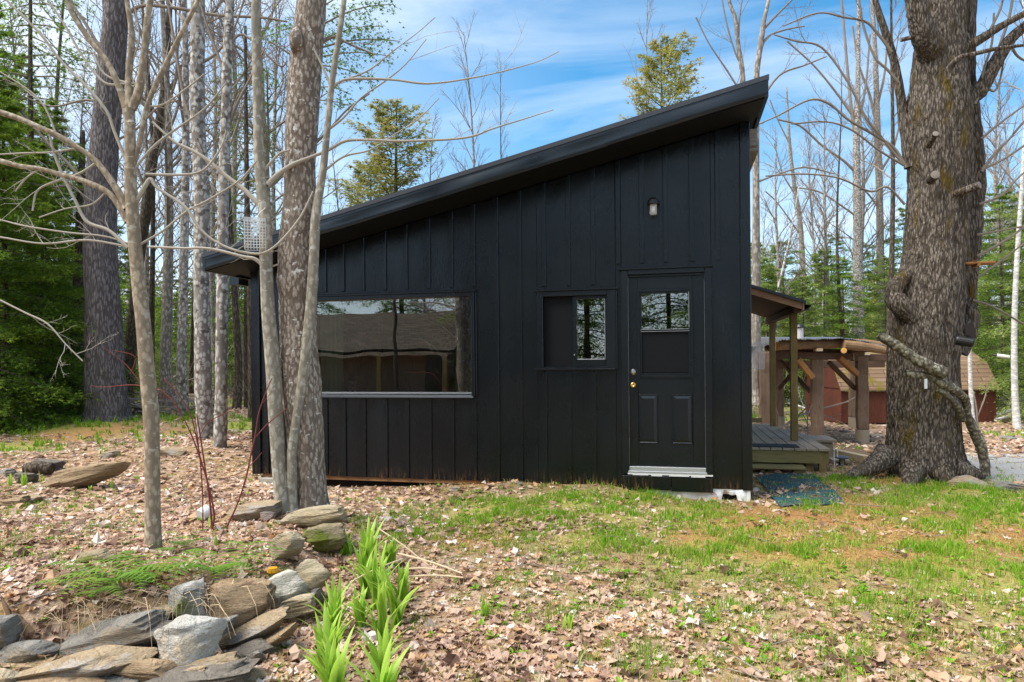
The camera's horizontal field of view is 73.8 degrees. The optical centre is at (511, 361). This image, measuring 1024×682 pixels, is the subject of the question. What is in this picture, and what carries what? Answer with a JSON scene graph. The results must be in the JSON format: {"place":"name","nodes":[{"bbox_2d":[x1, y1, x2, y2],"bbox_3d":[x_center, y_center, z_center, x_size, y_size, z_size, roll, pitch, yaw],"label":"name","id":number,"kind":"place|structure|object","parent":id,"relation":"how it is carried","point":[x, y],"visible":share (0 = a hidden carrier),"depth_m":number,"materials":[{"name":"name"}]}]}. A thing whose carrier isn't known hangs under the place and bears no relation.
{"place":"outdoors","nodes":[
{"label":"outdoors","id":0,"kind":"place"},
{"bbox_2d":[0,389,1023,681],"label":"ground","id":1,"kind":"structure","parent":0,"point":[116,429],"depth_m":4.59,"materials":[{"name":"soil"}]},
{"bbox_2d":[0,614,22,649],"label":"stone","id":2,"kind":"object","parent":1,"relation":"on","point":[11,628],"visible":0.81,"depth_m":3.32,"materials":[{"name":"grey stone"}]},
{"bbox_2d":[0,640,60,662],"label":"stone","id":3,"kind":"object","parent":1,"relation":"on","point":[23,651],"visible":0.88,"depth_m":3.25,"materials":[{"name":"grey stone"}]},
{"bbox_2d":[0,69,84,433],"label":"hemlock","id":4,"kind":"object","parent":1,"relation":"on","point":[18,129],"visible":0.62,"depth_m":13.50,"materials":[{"name":"green plant"}]},
{"bbox_2d":[0,92,101,436],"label":"hemlock","id":5,"kind":"object","parent":1,"relation":"on","point":[5,258],"visible":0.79,"depth_m":12.75,"materials":[{"name":"green plant"}]},
{"bbox_2d":[19,0,90,364],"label":"bare tree","id":6,"kind":"object","parent":1,"relation":"on","point":[59,45],"visible":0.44,"depth_m":18.11,"materials":[{"name":"grey plant"}]},
{"bbox_2d":[0,0,119,399],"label":"hemlock","id":7,"kind":"object","parent":1,"relation":"on","point":[31,66],"visible":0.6,"depth_m":14.98,"materials":[{"name":"green plant"}]},
{"bbox_2d":[0,141,139,429],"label":"hemlock","id":8,"kind":"object","parent":1,"relation":"on","point":[59,220],"visible":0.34,"depth_m":14.45,"materials":[{"name":"green plant"}]},
{"bbox_2d":[0,100,163,417],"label":"hemlock","id":9,"kind":"object","parent":1,"relation":"on","point":[60,128],"visible":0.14,"depth_m":15.92,"materials":[{"name":"green plant"}]},
{"bbox_2d":[40,461,130,487],"bbox_3d":[-4.696,1.283,7.543,0.941,0.369,0.394,-1,0,13],"label":"stone","id":10,"kind":"object","parent":1,"relation":"on","point":[84,476],"visible":0.84,"depth_m":7.47,"materials":[{"name":"stone"}]},
{"bbox_2d":[14,645,157,679],"bbox_3d":[-2.032,1.430,3.171,0.722,0.178,0.285,-1,0,-2],"label":"stone","id":11,"kind":"object","parent":1,"relation":"on","point":[103,661],"visible":0.87,"depth_m":3.10,"materials":[{"name":"stone"}]},
{"bbox_2d":[52,130,123,412],"bbox_3d":[-10.016,-2.040,16.138,1.866,6.836,0.557,0,0,3],"label":"dark tree","id":12,"kind":"object","parent":1,"relation":"on","point":[79,249],"visible":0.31,"depth_m":16.00,"materials":[{"name":"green plant"}]},
{"bbox_2d":[36,550,186,598],"bbox_3d":[-2.166,1.155,3.719,0.622,0.118,0.765,0,0,-44],"label":"fern","id":13,"kind":"object","parent":1,"relation":"on","point":[127,574],"visible":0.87,"depth_m":3.70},
{"bbox_2d":[58,609,172,656],"bbox_3d":[-1.982,1.379,3.405,0.578,0.291,0.271,0,0,-2],"label":"stone","id":14,"kind":"object","parent":1,"relation":"on","point":[129,629],"visible":0.66,"depth_m":3.31,"materials":[{"name":"grey stone"}]},
{"bbox_2d":[52,547,218,592],"bbox_3d":[-2.063,1.163,3.828,0.737,0.114,0.747,-1,0,13],"label":"fern","id":15,"kind":"object","parent":1,"relation":"on","point":[119,572],"visible":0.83,"depth_m":3.82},
{"bbox_2d":[111,658,177,681],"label":"stone","id":16,"kind":"object","parent":1,"relation":"on","point":[142,670],"visible":0.77,"depth_m":3.11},
{"bbox_2d":[2,0,287,421],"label":"pine tree","id":17,"kind":"object","parent":1,"relation":"on","point":[104,369],"visible":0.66,"depth_m":13.35,"materials":[{"name":"brown plant"}]},
{"bbox_2d":[82,0,215,401],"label":"bare tree","id":18,"kind":"object","parent":1,"relation":"on","point":[146,263],"visible":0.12,"depth_m":22.22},
{"bbox_2d":[124,0,181,405],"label":"dark tree","id":19,"kind":"object","parent":1,"relation":"on","point":[146,207],"visible":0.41,"depth_m":18.12,"materials":[{"name":"brown plant"}]},
{"bbox_2d":[16,574,291,645],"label":"dry grass","id":20,"kind":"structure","parent":1,"relation":"on","point":[137,601],"depth_m":3.42,"materials":[{"name":"beige plant"}]},
{"bbox_2d":[0,0,313,550],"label":"sapling","id":21,"kind":"object","parent":1,"relation":"on","point":[127,205],"visible":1,"depth_m":4.46,"materials":[{"name":"beige plant"}]},
{"bbox_2d":[133,0,181,401],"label":"bare tree","id":22,"kind":"object","parent":1,"relation":"on","point":[152,281],"visible":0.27,"depth_m":19.83,"materials":[{"name":"grey plant"}]},
{"bbox_2d":[135,264,190,387],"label":"hemlock","id":23,"kind":"object","parent":1,"relation":"on","point":[157,316],"visible":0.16,"depth_m":35.83,"materials":[{"name":"green plant"}]},
{"bbox_2d":[91,0,242,415],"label":"bare tree","id":24,"kind":"object","parent":1,"relation":"on","point":[181,364],"visible":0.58,"depth_m":14.89,"materials":[{"name":"grey plant"}]},
{"bbox_2d":[64,0,271,407],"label":"bare tree","id":25,"kind":"object","parent":1,"relation":"on","point":[165,371],"visible":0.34,"depth_m":18.12,"materials":[{"name":"plant"}]},
{"bbox_2d":[118,8,243,398],"bbox_3d":[-11.776,-5.504,24.341,4.102,14.288,4.413,0,0,7],"label":"bare tree","id":26,"kind":"object","parent":1,"relation":"on","point":[176,267],"visible":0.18,"depth_m":24.04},
{"bbox_2d":[168,578,205,617],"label":"stone","id":27,"kind":"object","parent":1,"relation":"on","point":[182,589],"visible":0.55,"depth_m":3.58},
{"bbox_2d":[153,614,226,665],"bbox_3d":[-1.563,1.363,3.297,0.288,0.263,0.220,-1,0,13],"label":"stone","id":28,"kind":"object","parent":1,"relation":"on","point":[184,639],"visible":0.81,"depth_m":3.23,"materials":[{"name":"stone"}]},
{"bbox_2d":[94,348,286,531],"bbox_3d":[-2.417,0.585,5.004,1.468,1.394,0.256,-1,0,1],"label":"dogwood shrub","id":29,"kind":"object","parent":1,"relation":"on","point":[207,483],"visible":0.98,"depth_m":5.11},
{"bbox_2d":[184,665,205,670],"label":"stone","id":30,"kind":"object","parent":1,"relation":"on","point":[198,668],"visible":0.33,"depth_m":3.12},
{"bbox_2d":[134,0,266,439],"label":"maple tree","id":31,"kind":"object","parent":1,"relation":"on","point":[203,396],"visible":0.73,"depth_m":11.02,"materials":[{"name":"grey plant"}]},
{"bbox_2d":[143,658,259,681],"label":"stone","id":32,"kind":"object","parent":1,"relation":"on","point":[243,673],"visible":0.79,"depth_m":3.08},
{"bbox_2d":[152,0,251,408],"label":"bare tree","id":33,"kind":"object","parent":1,"relation":"on","point":[237,399],"visible":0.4,"depth_m":17.07,"materials":[{"name":"grey plant"}]},
{"bbox_2d":[134,0,283,390],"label":"bare tree","id":34,"kind":"object","parent":1,"relation":"on","point":[212,284],"visible":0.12,"depth_m":29.76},
{"bbox_2d":[140,541,287,586],"bbox_3d":[-1.711,1.185,4.004,0.650,0.118,0.870,0,0,-3],"label":"fern","id":35,"kind":"object","parent":1,"relation":"on","point":[218,569],"visible":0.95,"depth_m":3.97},
{"bbox_2d":[153,0,293,447],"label":"maple tree","id":36,"kind":"object","parent":1,"relation":"on","point":[220,427],"visible":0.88,"depth_m":10.04,"materials":[{"name":"grey plant"}]},
{"bbox_2d":[171,1,287,399],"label":"bare tree","id":37,"kind":"object","parent":1,"relation":"on","point":[235,165],"visible":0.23,"depth_m":22.86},
{"bbox_2d":[208,578,275,629],"bbox_3d":[-1.466,1.341,3.693,0.332,0.306,0.246,-1,0,-7],"label":"stone","id":38,"kind":"object","parent":1,"relation":"on","point":[236,598],"visible":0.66,"depth_m":3.64,"materials":[{"name":"stone"}]},
{"bbox_2d":[205,49,285,407],"bbox_3d":[-6.868,-3.312,17.480,2.324,9.258,1.206,0,0,-11],"label":"spruce","id":39,"kind":"object","parent":1,"relation":"on","point":[245,325],"visible":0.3,"depth_m":17.46,"materials":[{"name":"green plant"}]},
{"bbox_2d":[235,25,255,420],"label":"dark tree","id":40,"kind":"object","parent":1,"relation":"on","point":[246,168],"visible":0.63,"depth_m":14.46,"materials":[{"name":"brown plant"}]},
{"bbox_2d":[177,0,326,201],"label":"bare tree","id":41,"kind":"object","parent":1,"relation":"on","point":[267,112],"visible":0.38,"depth_m":19.04,"materials":[{"name":"plant"}]},
{"bbox_2d":[226,638,278,658],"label":"stone","id":42,"kind":"object","parent":1,"relation":"on","point":[248,647],"visible":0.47,"depth_m":3.46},
{"bbox_2d":[219,606,288,647],"bbox_3d":[-1.382,1.405,3.600,0.412,0.220,0.178,0,0,-1],"label":"stone","id":43,"kind":"object","parent":1,"relation":"on","point":[269,622],"visible":0.76,"depth_m":3.56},
{"bbox_2d":[226,500,283,520],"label":"stone","id":44,"kind":"object","parent":1,"relation":"on","point":[248,511],"visible":0.88,"depth_m":5.26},
{"bbox_2d":[231,0,322,230],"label":"bare tree","id":45,"kind":"object","parent":1,"relation":"on","point":[273,199],"visible":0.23,"depth_m":23.94,"materials":[{"name":"grey plant"}]},
{"bbox_2d":[267,531,304,559],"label":"stone","id":46,"kind":"object","parent":1,"relation":"on","point":[292,542],"visible":0.91,"depth_m":4.41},
{"bbox_2d":[268,569,307,607],"bbox_3d":[-1.322,1.312,3.935,0.286,0.216,0.171,-1,0,-15],"label":"stone","id":47,"kind":"object","parent":1,"relation":"on","point":[297,584],"visible":0.54,"depth_m":3.90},
{"bbox_2d":[279,593,315,618],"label":"stone","id":48,"kind":"object","parent":1,"relation":"on","point":[297,605],"visible":0.88,"depth_m":3.84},
{"bbox_2d":[293,559,330,593],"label":"stone","id":49,"kind":"object","parent":1,"relation":"on","point":[313,573],"visible":0.66,"depth_m":4.10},
{"bbox_2d":[278,504,347,526],"bbox_3d":[-1.480,1.152,5.100,0.514,0.198,0.188,-1,0,10],"label":"stone","id":50,"kind":"object","parent":1,"relation":"on","point":[313,516],"visible":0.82,"depth_m":5.02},
{"bbox_2d":[301,522,346,551],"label":"stone","id":51,"kind":"object","parent":1,"relation":"on","point":[326,537],"visible":0.81,"depth_m":4.85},
{"bbox_2d":[245,0,408,123],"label":"hemlock","id":52,"kind":"object","parent":1,"relation":"on","point":[350,28],"visible":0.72,"depth_m":13.99,"materials":[{"name":"green plant"}]},
{"bbox_2d":[299,600,355,667],"bbox_3d":[-0.848,1.325,3.200,0.267,0.353,0.240,-1,0,13],"label":"day lily","id":53,"kind":"object","parent":1,"relation":"on","point":[319,636],"visible":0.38,"depth_m":3.24,"materials":[{"name":"green plant"}]},
{"bbox_2d":[265,0,394,508],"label":"maple tree","id":54,"kind":"object","parent":1,"relation":"on","point":[304,72],"visible":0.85,"depth_m":5.46,"materials":[{"name":"grey plant"}]},
{"bbox_2d":[298,625,361,681],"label":"day lily","id":55,"kind":"object","parent":1,"relation":"on","point":[334,663],"visible":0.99,"depth_m":2.89,"materials":[{"name":"green plant"}]},
{"bbox_2d":[305,573,366,632],"bbox_3d":[-0.962,1.299,3.651,0.246,0.376,0.302,-1,0,31],"label":"day lily","id":56,"kind":"object","parent":1,"relation":"on","point":[334,603],"visible":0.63,"depth_m":3.65,"materials":[{"name":"green plant"}]},
{"bbox_2d":[147,0,558,513],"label":"young tree","id":57,"kind":"object","parent":1,"relation":"on","point":[284,477],"visible":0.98,"depth_m":5.41,"materials":[{"name":"grey plant"}]},
{"bbox_2d":[328,159,400,208],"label":"cedar","id":58,"kind":"object","parent":1,"relation":"on","point":[361,178],"visible":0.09,"depth_m":25.65,"materials":[{"name":"green plant"}]},
{"bbox_2d":[357,515,390,565],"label":"day lily","id":59,"kind":"object","parent":1,"relation":"on","point":[367,542],"visible":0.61,"depth_m":4.54,"materials":[{"name":"green plant"}]},
{"bbox_2d":[341,636,410,681],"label":"day lily","id":60,"kind":"object","parent":1,"relation":"on","point":[388,674],"visible":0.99,"depth_m":2.83,"materials":[{"name":"green plant"}]},
{"bbox_2d":[351,540,403,609],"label":"day lily","id":61,"kind":"object","parent":1,"relation":"on","point":[368,576],"visible":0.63,"depth_m":4.02,"materials":[{"name":"green plant"}]},
{"bbox_2d":[354,616,408,673],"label":"day lily","id":62,"kind":"object","parent":1,"relation":"on","point":[378,656],"visible":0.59,"depth_m":3.21,"materials":[{"name":"green plant"}]},
{"bbox_2d":[346,571,418,644],"bbox_3d":[-0.666,1.276,3.471,0.314,0.409,0.268,-1,0,35],"label":"day lily","id":63,"kind":"object","parent":1,"relation":"on","point":[381,602],"visible":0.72,"depth_m":3.50,"materials":[{"name":"green plant"}]},
{"bbox_2d":[326,97,440,212],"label":"cedar","id":64,"kind":"object","parent":1,"relation":"on","point":[381,116],"visible":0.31,"depth_m":20.66,"materials":[{"name":"green plant"}]},
{"bbox_2d":[369,560,420,626],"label":"day lily","id":65,"kind":"object","parent":1,"relation":"on","point":[394,602],"visible":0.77,"depth_m":3.80,"materials":[{"name":"green plant"}]},
{"bbox_2d":[440,10,494,174],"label":"bare tree","id":66,"kind":"object","parent":1,"relation":"on","point":[472,138],"visible":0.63,"depth_m":21.96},
{"bbox_2d":[201,74,768,500],"bbox_3d":[0.060,-0.468,10.057,6.311,4.355,6.200,-1,0,13],"label":"cabin","id":67,"kind":"object","parent":1,"relation":"on","point":[571,309],"visible":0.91,"depth_m":7.34,"materials":[{"name":"black paint"}]},
{"bbox_2d":[317,289,476,397],"bbox_3d":[-1.431,-0.193,7.839,2.157,1.194,0.160,-1,0,13],"label":"window frame","id":68,"kind":"structure","parent":67,"relation":"in","point":[445,293],"depth_m":7.69,"materials":[{"name":"black paint"}]},
{"bbox_2d":[533,287,617,369],"bbox_3d":[0.692,-0.347,7.329,0.905,0.868,0.160,-1,0,13],"label":"window","id":69,"kind":"structure","parent":67,"relation":"in","point":[557,328],"depth_m":7.35,"materials":[{"name":"black paint"}]},
{"bbox_2d":[628,275,705,466],"bbox_3d":[1.603,0.089,7.085,0.774,1.990,0.111,-1,0,13],"label":"door","id":70,"kind":"structure","parent":67,"relation":"in","point":[667,368],"depth_m":7.10,"materials":[{"name":"black paint"}]},
{"bbox_2d":[0,388,1023,681],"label":"leaf litter","id":71,"kind":"object","parent":1,"relation":"on","point":[442,662],"visible":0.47,"depth_m":4.09,"materials":[{"name":"plant"}]},
{"bbox_2d":[0,392,1023,681],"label":"grass","id":72,"kind":"structure","parent":1,"relation":"on","point":[976,508],"depth_m":5.12,"materials":[{"name":"plant"}]},
{"bbox_2d":[0,447,1023,681],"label":"pine needles","id":73,"kind":"object","parent":1,"relation":"on","point":[848,547],"visible":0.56,"depth_m":4.82,"materials":[{"name":"plant"}]},
{"bbox_2d":[0,457,1023,681],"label":"ground weeds","id":74,"kind":"object","parent":1,"relation":"on","point":[621,634],"visible":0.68,"depth_m":4.31,"materials":[{"name":"green plant"}]},
{"bbox_2d":[0,439,1023,681],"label":"fallen twigs","id":75,"kind":"object","parent":1,"relation":"on","point":[731,669],"visible":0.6,"depth_m":4.24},
{"bbox_2d":[24,339,1023,428],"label":"undergrowth","id":76,"kind":"object","parent":1,"relation":"on","point":[135,407],"visible":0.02,"depth_m":17.10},
{"bbox_2d":[615,28,705,119],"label":"cedar","id":77,"kind":"object","parent":1,"relation":"on","point":[680,87],"visible":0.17,"depth_m":21.65,"materials":[{"name":"green plant"}]},
{"bbox_2d":[694,0,755,83],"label":"bare tree","id":78,"kind":"object","parent":1,"relation":"on","point":[738,55],"visible":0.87,"depth_m":14.58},
{"bbox_2d":[751,258,804,407],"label":"hemlock","id":79,"kind":"object","parent":1,"relation":"on","point":[770,266],"visible":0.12,"depth_m":26.71,"materials":[{"name":"green plant"}]},
{"bbox_2d":[750,121,811,335],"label":"bare tree","id":80,"kind":"object","parent":1,"relation":"on","point":[778,257],"visible":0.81,"depth_m":30.00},
{"bbox_2d":[760,240,817,399],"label":"hemlock","id":81,"kind":"object","parent":1,"relation":"on","point":[773,250],"visible":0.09,"depth_m":30.73,"materials":[{"name":"green plant"}]},
{"bbox_2d":[761,87,817,333],"bbox_3d":[14.935,-6.614,37.071,3.554,16.707,1.168,-1,0,2],"label":"bare tree","id":82,"kind":"object","parent":1,"relation":"on","point":[800,232],"visible":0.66,"depth_m":37.10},
{"bbox_2d":[751,284,836,473],"bbox_3d":[3.971,0.271,10.266,1.460,2.808,3.910,-1,0,13],"label":"porch","id":83,"kind":"object","parent":1,"relation":"on","point":[772,307],"visible":0.73,"depth_m":9.41,"materials":[{"name":"brown wood"}]},
{"bbox_2d":[761,276,835,406],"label":"hemlock","id":84,"kind":"object","parent":1,"relation":"on","point":[812,303],"visible":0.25,"depth_m":25.89,"materials":[{"name":"green plant"}]},
{"bbox_2d":[751,0,847,404],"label":"bare tree","id":85,"kind":"object","parent":1,"relation":"on","point":[756,330],"visible":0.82,"depth_m":13.95,"materials":[{"name":"plant"}]},
{"bbox_2d":[755,473,843,506],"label":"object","id":86,"kind":"object","parent":1,"relation":"on","point":[793,484],"visible":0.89,"depth_m":7.30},
{"bbox_2d":[784,112,844,336],"bbox_3d":[15.840,-5.566,35.888,4.208,14.959,3.249,-1,0,-12],"label":"bare tree","id":87,"kind":"object","parent":1,"relation":"on","point":[809,186],"visible":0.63,"depth_m":35.82,"materials":[{"name":"grey plant"}]},
{"bbox_2d":[752,337,886,443],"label":"log pavilion","id":88,"kind":"structure","parent":1,"relation":"on","point":[855,358],"depth_m":14.40,"materials":[{"name":"wood"},{"name":"metal"}]},
{"bbox_2d":[786,250,857,391],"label":"hemlock","id":89,"kind":"object","parent":1,"relation":"on","point":[823,268],"visible":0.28,"depth_m":33.76,"materials":[{"name":"green plant"}]},
{"bbox_2d":[782,89,868,336],"bbox_3d":[15.598,-5.953,34.083,4.312,15.752,3.483,0,0,35],"label":"bare tree","id":90,"kind":"object","parent":1,"relation":"on","point":[824,237],"visible":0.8,"depth_m":34.01,"materials":[{"name":"plant"}]},
{"bbox_2d":[798,48,857,335],"bbox_3d":[14.467,-5.882,30.193,2.437,15.877,2.543,-1,0,-20],"label":"bare tree","id":91,"kind":"object","parent":1,"relation":"on","point":[837,248],"visible":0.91,"depth_m":30.15,"materials":[{"name":"grey plant"}]},
{"bbox_2d":[775,0,883,338],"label":"maple tree","id":92,"kind":"object","parent":1,"relation":"on","point":[856,213],"visible":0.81,"depth_m":34.71,"materials":[{"name":"grey plant"}]},
{"bbox_2d":[787,259,877,395],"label":"hemlock","id":93,"kind":"object","parent":1,"relation":"on","point":[847,311],"visible":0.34,"depth_m":29.89,"materials":[{"name":"green plant"}]},
{"bbox_2d":[821,243,886,339],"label":"hemlock","id":94,"kind":"object","parent":1,"relation":"on","point":[867,256],"visible":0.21,"depth_m":36.66,"materials":[{"name":"green plant"}]},
{"bbox_2d":[827,45,906,259],"bbox_3d":[18.491,-7.420,35.976,4.117,18.618,5.097,-1,0,33],"label":"bare tree","id":95,"kind":"object","parent":1,"relation":"on","point":[863,175],"visible":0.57,"depth_m":35.74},
{"bbox_2d":[850,255,897,338],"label":"hemlock","id":96,"kind":"object","parent":1,"relation":"on","point":[880,304],"visible":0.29,"depth_m":32.05,"materials":[{"name":"green plant"}]},
{"bbox_2d":[848,208,905,340],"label":"hemlock","id":97,"kind":"object","parent":1,"relation":"on","point":[899,241],"visible":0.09,"depth_m":35.89,"materials":[{"name":"green plant"}]},
{"bbox_2d":[852,0,902,340],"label":"maple tree","id":98,"kind":"object","parent":1,"relation":"on","point":[878,176],"visible":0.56,"depth_m":36.15,"materials":[{"name":"plant"}]},
{"bbox_2d":[849,0,910,361],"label":"bare tree","id":99,"kind":"object","parent":1,"relation":"on","point":[892,235],"visible":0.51,"depth_m":19.86,"materials":[{"name":"brown plant"}]},
{"bbox_2d":[759,0,1023,486],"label":"maple tree","id":100,"kind":"object","parent":1,"relation":"on","point":[930,293],"visible":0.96,"depth_m":8.05,"materials":[{"name":"brown plant"}]},
{"bbox_2d":[803,352,999,423],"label":"red shed","id":101,"kind":"structure","parent":1,"relation":"on","point":[836,389],"depth_m":19.45,"materials":[{"name":"wood"}]},
{"bbox_2d":[903,370,990,476],"bbox_3d":[5.035,0.714,7.787,1.200,1.259,0.261,-1,0,-16],"label":"dead branch","id":102,"kind":"object","parent":1,"relation":"on","point":[977,438],"visible":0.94,"depth_m":7.85,"materials":[{"name":"wood"}]},
{"bbox_2d":[877,332,948,378],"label":"dead branch","id":103,"kind":"object","parent":102,"relation":"on","point":[930,367],"visible":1,"depth_m":7.59,"materials":[{"name":"wood"}]},
{"bbox_2d":[963,183,1023,425],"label":"hemlock","id":104,"kind":"object","parent":1,"relation":"on","point":[1006,360],"visible":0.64,"depth_m":19.26,"materials":[{"name":"green plant"}]},
{"bbox_2d":[972,184,1023,410],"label":"hemlock","id":105,"kind":"object","parent":1,"relation":"on","point":[1002,366],"visible":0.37,"depth_m":22.94,"materials":[{"name":"green plant"}]},
{"bbox_2d":[973,242,1023,402],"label":"hemlock","id":106,"kind":"object","parent":1,"relation":"on","point":[978,293],"visible":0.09,"depth_m":26.65,"materials":[{"name":"green plant"}]},
{"bbox_2d":[974,226,1023,404],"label":"hemlock","id":107,"kind":"object","parent":1,"relation":"on","point":[1005,272],"visible":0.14,"depth_m":26.11,"materials":[{"name":"green plant"}]},
{"bbox_2d":[978,33,1022,396],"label":"bare tree","id":108,"kind":"object","parent":1,"relation":"on","point":[996,179],"visible":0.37,"depth_m":29.94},
{"bbox_2d":[983,0,1023,428],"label":"white birch","id":109,"kind":"object","parent":1,"relation":"on","point":[1016,418],"visible":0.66,"depth_m":17.47,"materials":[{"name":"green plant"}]},
{"bbox_2d":[0,0,1023,344],"label":"sky","id":110,"kind":"structure","parent":0,"point":[583,87],"materials":[{"name":"blue"}]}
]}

